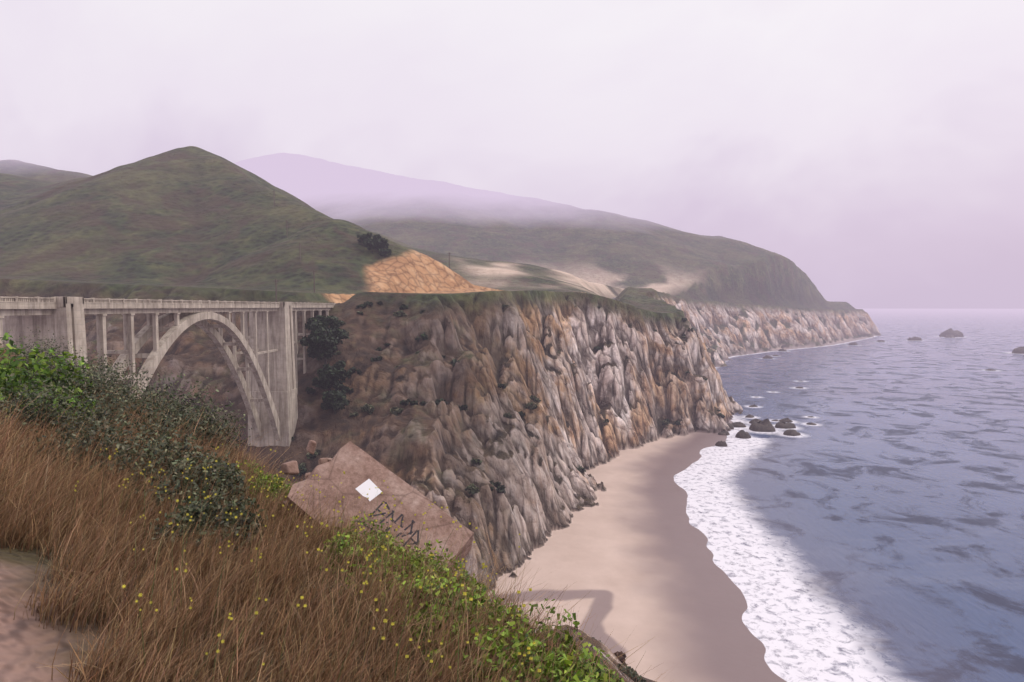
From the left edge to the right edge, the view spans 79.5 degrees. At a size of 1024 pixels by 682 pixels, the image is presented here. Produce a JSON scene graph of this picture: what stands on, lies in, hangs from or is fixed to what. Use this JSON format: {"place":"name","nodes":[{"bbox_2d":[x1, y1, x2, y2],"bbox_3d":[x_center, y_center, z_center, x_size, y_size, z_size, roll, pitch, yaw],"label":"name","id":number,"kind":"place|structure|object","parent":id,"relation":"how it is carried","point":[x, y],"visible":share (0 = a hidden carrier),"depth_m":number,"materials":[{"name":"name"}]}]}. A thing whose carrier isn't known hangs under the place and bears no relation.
{"place":"outdoors","nodes":[
{"label":"outdoors","id":0,"kind":"place"},
{"bbox_2d":[74,444,540,672],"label":"flower heads","id":1,"kind":"object","parent":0,"point":[484,566],"visible":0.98,"depth_m":4.32,"materials":[{"name":"yellow plant"}]},
{"bbox_2d":[0,146,880,681],"bbox_3d":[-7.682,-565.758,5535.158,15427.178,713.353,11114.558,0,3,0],"label":"terrain","id":2,"kind":"structure","parent":0,"point":[614,538],"depth_m":328.89,"materials":[{"name":"stone"}]},
{"bbox_2d":[0,340,85,382],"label":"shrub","id":3,"kind":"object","parent":2,"relation":"on","point":[12,355],"depth_m":26.22,"materials":[{"name":"green plant"}]},
{"bbox_2d":[0,377,299,487],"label":"shrub","id":4,"kind":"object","parent":2,"relation":"on","point":[11,437],"depth_m":8.60,"materials":[{"name":"green plant"}]},
{"bbox_2d":[0,296,335,446],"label":"arch bridge","id":5,"kind":"structure","parent":2,"relation":"on","point":[268,388],"depth_m":158.95,"materials":[{"name":"concrete"}]},
{"bbox_2d":[171,412,302,502],"bbox_3d":[-8.043,3.410,15.285,3.980,4.798,18.935,-2,4,-36],"label":"shrub","id":6,"kind":"object","parent":2,"relation":"on","point":[254,462],"visible":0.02,"depth_m":9.32,"materials":[{"name":"green plant"}]},
{"bbox_2d":[74,453,529,681],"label":"flower stems","id":7,"kind":"object","parent":2,"relation":"on","point":[296,576],"visible":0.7,"depth_m":4.37,"materials":[{"name":"plant"}]},
{"bbox_2d":[281,440,332,483],"bbox_3d":[-2.463,1.532,7.498,0.540,0.325,0.559,31,46,20],"label":"slab rubble","id":8,"kind":"object","parent":2,"relation":"on","point":[291,467],"visible":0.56,"depth_m":7.45,"materials":[{"name":"concrete"}]},
{"bbox_2d":[0,325,623,681],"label":"shrubs","id":9,"kind":"object","parent":2,"relation":"on","point":[50,387],"visible":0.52,"depth_m":7.46,"materials":[{"name":"green plant"}]},
{"bbox_2d":[305,315,339,357],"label":"tree","id":10,"kind":"object","parent":2,"relation":"on","point":[329,320],"visible":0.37,"depth_m":228.20,"materials":[{"name":"green plant"}]},
{"bbox_2d":[298,320,348,367],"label":"tree","id":11,"kind":"object","parent":2,"relation":"on","point":[331,342],"visible":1,"depth_m":218.07,"materials":[{"name":"green plant"}]},
{"bbox_2d":[312,360,351,390],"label":"tree","id":12,"kind":"object","parent":2,"relation":"on","point":[329,376],"visible":1,"depth_m":211.08,"materials":[{"name":"green plant"}]},
{"bbox_2d":[320,390,349,414],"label":"tree","id":13,"kind":"object","parent":2,"relation":"on","point":[335,400],"visible":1,"depth_m":206.26,"materials":[{"name":"green plant"}]},
{"bbox_2d":[0,418,671,681],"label":"grass","id":14,"kind":"structure","parent":2,"relation":"on","point":[31,504],"depth_m":4.58,"materials":[{"name":"plant"}]},
{"bbox_2d":[272,191,450,301],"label":"utility poles","id":15,"kind":"object","parent":2,"relation":"on","point":[313,271],"visible":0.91,"depth_m":298.92,"materials":[{"name":"brown wood"}]},
{"bbox_2d":[356,232,372,242],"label":"hill tree","id":16,"kind":"object","parent":2,"relation":"on","point":[362,238],"visible":0.66,"depth_m":371.37,"materials":[{"name":"green plant"}]},
{"bbox_2d":[362,238,382,252],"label":"hill tree","id":17,"kind":"object","parent":2,"relation":"on","point":[369,244],"visible":1,"depth_m":367.48,"materials":[{"name":"green plant"}]},
{"bbox_2d":[372,234,382,241],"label":"hill tree","id":18,"kind":"object","parent":2,"relation":"on","point":[377,236],"visible":0.53,"depth_m":376.44,"materials":[{"name":"green plant"}]},
{"bbox_2d":[283,441,473,573],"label":"concrete slab","id":19,"kind":"structure","parent":2,"relation":"on","point":[357,464],"depth_m":7.01,"materials":[{"name":"beige concrete"}]},
{"bbox_2d":[356,479,381,500],"bbox_3d":[-1.651,1.722,7.118,0.260,0.001,0.220,31,46,20],"label":"paper sign","id":20,"kind":"object","parent":19,"relation":"on","point":[362,489],"visible":1,"depth_m":7.12,"materials":[{"name":"white paper"}]},
{"bbox_2d":[361,501,418,545],"bbox_3d":[-1.308,2.060,6.836,0.692,0.001,0.401,31,46,20],"label":"graffiti","id":21,"kind":"object","parent":19,"relation":"on","point":[401,526],"visible":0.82,"depth_m":6.87,"materials":[{"name":"grey paint"}]},
{"bbox_2d":[377,238,388,248],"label":"hill tree","id":22,"kind":"object","parent":2,"relation":"on","point":[385,244],"visible":0.71,"depth_m":370.24,"materials":[{"name":"green plant"}]},
{"bbox_2d":[379,248,391,257],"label":"hill tree","id":23,"kind":"object","parent":2,"relation":"on","point":[382,252],"visible":1,"depth_m":366.28,"materials":[{"name":"green plant"}]},
{"bbox_2d":[286,301,724,681],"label":"cliff shrubs","id":24,"kind":"object","parent":2,"relation":"on","point":[470,488],"visible":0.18,"depth_m":215.84,"materials":[{"name":"green plant"}]},
{"bbox_2d":[715,328,1023,446],"bbox_3d":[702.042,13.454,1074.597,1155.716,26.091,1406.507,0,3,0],"label":"sea rocks","id":25,"kind":"object","parent":2,"relation":"on","point":[758,425],"visible":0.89,"depth_m":431.75,"materials":[{"name":"grey stone"}]},
{"bbox_2d":[0,0,1023,308],"label":"sky","id":26,"kind":"structure","parent":0,"point":[874,147],"materials":[{"name":"white"}]},
{"bbox_2d":[674,308,1023,681],"bbox_3d":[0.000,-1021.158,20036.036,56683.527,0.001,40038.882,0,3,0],"label":"sea","id":27,"kind":"structure","parent":0,"point":[869,527],"depth_m":268.35,"materials":[{"name":"blue liquid"}]}
]}

